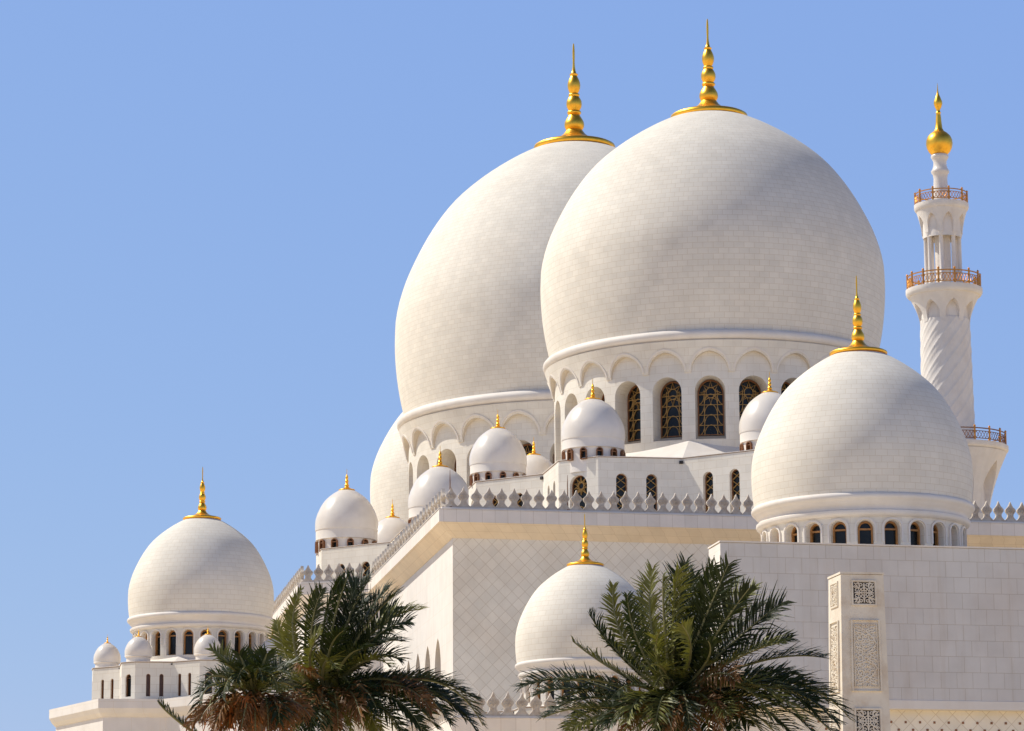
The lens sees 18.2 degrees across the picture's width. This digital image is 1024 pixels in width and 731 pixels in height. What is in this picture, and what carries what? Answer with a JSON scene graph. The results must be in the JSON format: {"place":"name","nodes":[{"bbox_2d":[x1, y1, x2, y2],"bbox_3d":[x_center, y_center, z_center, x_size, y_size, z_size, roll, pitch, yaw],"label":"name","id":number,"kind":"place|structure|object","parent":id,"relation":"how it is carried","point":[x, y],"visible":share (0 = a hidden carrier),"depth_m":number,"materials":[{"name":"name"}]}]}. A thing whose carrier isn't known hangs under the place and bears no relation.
{"place":"outdoors","nodes":[
{"label":"outdoors","id":0,"kind":"place"},
{"bbox_2d":[49,690,370,730],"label":"gallery terrace","id":1,"kind":"structure","parent":0,"point":[122,715],"depth_m":213.74,"materials":[{"name":"stone"}]},
{"bbox_2d":[92,467,289,699],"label":"gallery dome","id":2,"kind":"structure","parent":1,"relation":"on","point":[198,574],"depth_m":218.83,"materials":[{"name":"stone"}]},
{"bbox_2d":[102,680,103,698],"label":"window","id":3,"kind":"structure","parent":2,"relation":"in","point":[102,680],"depth_m":219.60,"materials":[{"name":"glass"}]},
{"bbox_2d":[93,634,120,666],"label":"cupola","id":4,"kind":"object","parent":2,"relation":"attached to","point":[107,654],"visible":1,"depth_m":220.40,"materials":[{"name":"stone"}]},
{"bbox_2d":[111,679,113,698],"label":"window","id":5,"kind":"structure","parent":2,"relation":"in","point":[112,685],"depth_m":219.06,"materials":[{"name":"black glass"}]},
{"bbox_2d":[126,674,130,696],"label":"window","id":6,"kind":"structure","parent":2,"relation":"in","point":[128,680],"depth_m":215.98,"materials":[{"name":"black glass"}]},
{"bbox_2d":[125,630,151,661],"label":"cupola","id":7,"kind":"object","parent":2,"relation":"attached to","point":[138,648],"visible":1,"depth_m":216.32,"materials":[{"name":"stone"}]},
{"bbox_2d":[146,674,149,695],"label":"window","id":8,"kind":"structure","parent":2,"relation":"in","point":[148,675],"depth_m":215.77,"materials":[{"name":"brown glass"}]},
{"bbox_2d":[155,632,159,655],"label":"window","id":9,"kind":"structure","parent":2,"relation":"in","point":[157,639],"depth_m":219.01,"materials":[{"name":"brown glass"}]},
{"bbox_2d":[159,674,163,695],"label":"window","id":10,"kind":"structure","parent":2,"relation":"in","point":[161,676],"depth_m":215.93,"materials":[{"name":"brown glass"}]},
{"bbox_2d":[169,631,175,654],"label":"window","id":11,"kind":"structure","parent":2,"relation":"in","point":[172,635],"depth_m":218.42,"materials":[{"name":"black glass"}]},
{"bbox_2d":[179,674,180,695],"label":"window","id":12,"kind":"structure","parent":2,"relation":"in","point":[179,674],"depth_m":215.67,"materials":[{"name":"brown glass"}]},
{"bbox_2d":[184,630,192,654],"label":"window","id":13,"kind":"structure","parent":2,"relation":"in","point":[188,636],"depth_m":218.16,"materials":[{"name":"black glass"}]},
{"bbox_2d":[189,673,190,694],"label":"window","id":14,"kind":"structure","parent":2,"relation":"in","point":[189,673],"depth_m":215.14,"materials":[{"name":"black glass"}]},
{"bbox_2d":[194,628,219,658],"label":"cupola","id":15,"kind":"object","parent":2,"relation":"attached to","point":[204,641],"visible":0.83,"depth_m":215.28,"materials":[{"name":"stone"}]},
{"bbox_2d":[205,672,211,693],"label":"window","id":16,"kind":"structure","parent":2,"relation":"in","point":[209,689],"depth_m":214.72,"materials":[{"name":"black glass"}]},
{"bbox_2d":[218,630,225,650],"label":"window","id":17,"kind":"structure","parent":2,"relation":"in","point":[221,635],"depth_m":218.64,"materials":[{"name":"black glass"}]},
{"bbox_2d":[234,631,240,654],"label":"window","id":18,"kind":"structure","parent":2,"relation":"in","point":[237,635],"depth_m":219.22,"materials":[{"name":"black glass"}]},
{"bbox_2d":[259,638,283,661],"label":"cupola","id":19,"kind":"object","parent":2,"relation":"attached to","point":[266,642],"visible":0.15,"depth_m":217.97,"materials":[{"name":"stone"}]},
{"bbox_2d":[370,412,407,522],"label":"dome","id":20,"kind":"structure","parent":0,"point":[389,479],"depth_m":349.97,"materials":[{"name":"stone"}]},
{"bbox_2d":[0,0,1023,730],"label":"sky","id":21,"kind":"structure","parent":0,"point":[216,216],"materials":[{"name":"blue"}]},
{"bbox_2d":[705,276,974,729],"bbox_3d":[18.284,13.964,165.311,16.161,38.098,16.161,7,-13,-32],"label":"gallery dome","id":22,"kind":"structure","parent":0,"point":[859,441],"depth_m":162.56,"materials":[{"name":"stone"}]},
{"bbox_2d":[791,527,796,541],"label":"window","id":23,"kind":"structure","parent":22,"relation":"in","point":[794,532],"depth_m":163.35,"materials":[{"name":"brown glass"}]},
{"bbox_2d":[810,524,820,542],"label":"window","id":24,"kind":"structure","parent":22,"relation":"in","point":[815,529],"depth_m":162.44,"materials":[{"name":"black glass"}]},
{"bbox_2d":[833,522,846,543],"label":"window","id":25,"kind":"structure","parent":22,"relation":"in","point":[839,529],"depth_m":161.80,"materials":[{"name":"black glass"}]},
{"bbox_2d":[858,521,872,543],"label":"window","id":26,"kind":"structure","parent":22,"relation":"in","point":[865,529],"depth_m":161.49,"materials":[{"name":"black glass"}]},
{"bbox_2d":[885,521,897,544],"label":"window","id":27,"kind":"structure","parent":22,"relation":"in","point":[891,531],"depth_m":161.57,"materials":[{"name":"black glass"}]},
{"bbox_2d":[910,522,919,544],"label":"window","id":28,"kind":"structure","parent":22,"relation":"in","point":[914,529],"depth_m":162.00,"materials":[{"name":"black glass"}]},
{"bbox_2d":[933,525,938,545],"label":"window","id":29,"kind":"structure","parent":22,"relation":"in","point":[935,531],"depth_m":162.72,"materials":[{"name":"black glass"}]},
{"bbox_2d":[708,540,1023,730],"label":"screen wall","id":30,"kind":"structure","parent":0,"point":[954,617],"depth_m":152.50,"materials":[{"name":"stone"}]},
{"bbox_2d":[827,572,890,730],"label":"carved pillar","id":31,"kind":"structure","parent":30,"relation":"attached to","point":[858,669],"depth_m":125.30,"materials":[{"name":"stone"}]},
{"label":"ground","id":32,"kind":"structure","parent":0,"visible":0},
{"bbox_2d":[157,640,316,730],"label":"date palm","id":33,"kind":"object","parent":32,"relation":"on","point":[252,673],"visible":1,"depth_m":77.17,"materials":[{"name":"green plant"}]},
{"bbox_2d":[268,563,379,722],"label":"hall wing","id":34,"kind":"structure","parent":32,"relation":"on","point":[297,580],"depth_m":239.58,"materials":[{"name":"white stone"}]},
{"bbox_2d":[262,562,487,730],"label":"date palm","id":35,"kind":"object","parent":32,"relation":"on","point":[335,690],"visible":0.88,"depth_m":83.36,"materials":[{"name":"green plant"}]},
{"bbox_2d":[406,692,653,730],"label":"front gallery","id":36,"kind":"object","parent":32,"relation":"on","point":[508,719],"visible":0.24,"depth_m":178.41,"materials":[{"name":"stone"}]},
{"bbox_2d":[485,514,686,717],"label":"gallery dome","id":37,"kind":"structure","parent":36,"relation":"on","point":[555,617],"depth_m":183.31,"materials":[{"name":"stone"}]},
{"bbox_2d":[548,677,553,698],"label":"window","id":38,"kind":"structure","parent":37,"relation":"in","point":[552,695],"depth_m":182.99,"materials":[{"name":"black glass"}]},
{"bbox_2d":[562,682,569,698],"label":"window","id":39,"kind":"structure","parent":37,"relation":"in","point":[563,691],"depth_m":182.59,"materials":[{"name":"black glass"}]},
{"bbox_2d":[513,551,858,730],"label":"date palm","id":40,"kind":"object","parent":32,"relation":"on","point":[690,690],"visible":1,"depth_m":79.48,"materials":[{"name":"green plant"}]},
{"bbox_2d":[368,487,1023,730],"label":"prayer hall","id":41,"kind":"structure","parent":32,"relation":"on","point":[475,575],"depth_m":204.17,"materials":[{"name":"stone"}]},
{"bbox_2d":[316,44,615,579],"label":"dome","id":42,"kind":"structure","parent":41,"relation":"on","point":[471,355],"depth_m":287.93,"materials":[{"name":"stone"}]},
{"bbox_2d":[315,474,377,563],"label":"cupola","id":43,"kind":"object","parent":42,"relation":"on","point":[346,515],"visible":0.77,"depth_m":290.60,"materials":[{"name":"stone"}]},
{"bbox_2d":[315,542,317,553],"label":"window","id":44,"kind":"structure","parent":43,"relation":"in","point":[316,543],"depth_m":291.63,"materials":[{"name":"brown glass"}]},
{"bbox_2d":[319,540,324,551],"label":"window","id":45,"kind":"structure","parent":43,"relation":"in","point":[322,542],"depth_m":290.71,"materials":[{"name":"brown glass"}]},
{"bbox_2d":[331,538,337,547],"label":"window","id":46,"kind":"structure","parent":43,"relation":"in","point":[334,542],"depth_m":289.79,"materials":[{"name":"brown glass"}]},
{"bbox_2d":[347,538,353,545],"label":"window","id":47,"kind":"structure","parent":43,"relation":"in","point":[350,541],"depth_m":289.82,"materials":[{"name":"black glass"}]},
{"bbox_2d":[362,539,368,543],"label":"window","id":48,"kind":"structure","parent":43,"relation":"in","point":[364,541],"depth_m":290.35,"materials":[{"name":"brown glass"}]},
{"bbox_2d":[363,562,369,577],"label":"window","id":49,"kind":"structure","parent":42,"relation":"in","point":[366,565],"depth_m":286.97,"materials":[{"name":"black glass"}]},
{"bbox_2d":[377,499,407,542],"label":"cupola","id":50,"kind":"object","parent":42,"relation":"attached to","point":[391,526],"visible":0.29,"depth_m":307.09,"materials":[{"name":"stone"}]},
{"bbox_2d":[408,451,468,522],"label":"cupola","id":51,"kind":"object","parent":42,"relation":"attached to","point":[429,484],"visible":0.45,"depth_m":277.38,"materials":[{"name":"stone"}]},
{"bbox_2d":[523,444,532,455],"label":"window","id":52,"kind":"structure","parent":42,"relation":"in","point":[528,448],"depth_m":284.81,"materials":[{"name":"black glass"}]},
{"bbox_2d":[468,19,884,512],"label":"dome","id":53,"kind":"structure","parent":41,"relation":"on","point":[708,259],"depth_m":229.35,"materials":[{"name":"stone"}]},
{"bbox_2d":[492,496,497,506],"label":"window","id":54,"kind":"structure","parent":53,"relation":"in","point":[494,502],"depth_m":231.97,"materials":[{"name":"black glass"}]},
{"bbox_2d":[469,414,526,485],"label":"cupola","id":55,"kind":"object","parent":53,"relation":"attached to","point":[497,451],"visible":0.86,"depth_m":233.47,"materials":[{"name":"stone"}]},
{"bbox_2d":[469,475,472,485],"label":"window","id":56,"kind":"structure","parent":55,"relation":"in","point":[470,477],"depth_m":234.22,"materials":[{"name":"brown glass"}]},
{"bbox_2d":[474,473,479,481],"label":"window","id":57,"kind":"structure","parent":55,"relation":"in","point":[476,476],"depth_m":233.48,"materials":[{"name":"brown glass"}]},
{"bbox_2d":[485,472,491,479],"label":"window","id":58,"kind":"structure","parent":55,"relation":"in","point":[488,475],"depth_m":232.91,"materials":[{"name":"black glass"}]},
{"bbox_2d":[500,472,505,477],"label":"window","id":59,"kind":"structure","parent":55,"relation":"in","point":[502,475],"depth_m":232.79,"materials":[{"name":"black glass"}]},
{"bbox_2d":[517,493,522,507],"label":"window","id":60,"kind":"structure","parent":53,"relation":"in","point":[519,502],"depth_m":230.70,"materials":[{"name":"black glass"}]},
{"bbox_2d":[526,441,552,474],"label":"cupola","id":61,"kind":"object","parent":53,"relation":"attached to","point":[538,463],"visible":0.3,"depth_m":245.94,"materials":[{"name":"stone"}]},
{"bbox_2d":[572,476,586,508],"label":"window","id":62,"kind":"structure","parent":53,"relation":"in","point":[579,484],"depth_m":222.73,"materials":[{"name":"black glass"}]},
{"bbox_2d":[561,378,625,472],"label":"cupola","id":63,"kind":"object","parent":53,"relation":"attached to","point":[593,425],"visible":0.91,"depth_m":222.93,"materials":[{"name":"stone"}]},
{"bbox_2d":[561,451,564,459],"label":"window","id":64,"kind":"structure","parent":63,"relation":"in","point":[563,452],"depth_m":223.88,"materials":[{"name":"brown glass"}]},
{"bbox_2d":[567,449,573,460],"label":"window","id":65,"kind":"structure","parent":63,"relation":"in","point":[570,453],"depth_m":222.95,"materials":[{"name":"brown glass"}]},
{"bbox_2d":[580,447,586,459],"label":"window","id":66,"kind":"structure","parent":63,"relation":"in","point":[583,451],"depth_m":222.41,"materials":[{"name":"black glass"}]},
{"bbox_2d":[596,447,602,455],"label":"window","id":67,"kind":"structure","parent":63,"relation":"in","point":[599,451],"depth_m":222.41,"materials":[{"name":"black glass"}]},
{"bbox_2d":[610,448,616,455],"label":"window","id":68,"kind":"structure","parent":63,"relation":"in","point":[613,452],"depth_m":222.79,"materials":[{"name":"black glass"}]},
{"bbox_2d":[616,474,626,509],"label":"window","id":69,"kind":"structure","parent":53,"relation":"in","point":[621,483],"depth_m":222.13,"materials":[{"name":"black glass"}]},
{"bbox_2d":[627,385,640,441],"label":"window","id":70,"kind":"structure","parent":53,"relation":"in","point":[633,400],"depth_m":230.14,"materials":[{"name":"black glass"}]},
{"bbox_2d":[646,475,656,510],"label":"window","id":71,"kind":"structure","parent":53,"relation":"in","point":[651,483],"depth_m":222.46,"materials":[{"name":"black glass"}]},
{"bbox_2d":[660,381,681,437],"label":"window","id":72,"kind":"structure","parent":53,"relation":"in","point":[670,398],"depth_m":228.74,"materials":[{"name":"black glass"}]},
{"bbox_2d":[705,472,712,511],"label":"window","id":73,"kind":"structure","parent":53,"relation":"in","point":[709,477],"depth_m":221.65,"materials":[{"name":"black glass"}]},
{"bbox_2d":[698,380,723,435],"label":"window","id":74,"kind":"structure","parent":53,"relation":"in","point":[710,393],"depth_m":228.12,"materials":[{"name":"black glass"}]},
{"bbox_2d":[732,469,739,509],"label":"window","id":75,"kind":"structure","parent":53,"relation":"in","point":[735,474],"depth_m":220.41,"materials":[{"name":"black glass"}]},
{"bbox_2d":[739,380,760,419],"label":"window","id":76,"kind":"structure","parent":53,"relation":"in","point":[748,389],"depth_m":228.46,"materials":[{"name":"black glass"}]},
{"bbox_2d":[739,372,780,450],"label":"cupola","id":77,"kind":"object","parent":53,"relation":"attached to","point":[756,412],"visible":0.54,"depth_m":220.72,"materials":[{"name":"stone"}]},
{"bbox_2d":[746,441,752,449],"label":"window","id":78,"kind":"structure","parent":77,"relation":"in","point":[749,446],"depth_m":220.41,"materials":[{"name":"brown glass"}]},
{"bbox_2d":[781,382,789,394],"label":"window","id":79,"kind":"structure","parent":53,"relation":"in","point":[785,385],"depth_m":229.35,"materials":[{"name":"black glass"}]},
{"bbox_2d":[906,84,1008,518],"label":"minaret","id":80,"kind":"object","parent":32,"relation":"on","point":[944,304],"visible":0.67,"depth_m":378.21,"materials":[{"name":"stone"}]}
]}

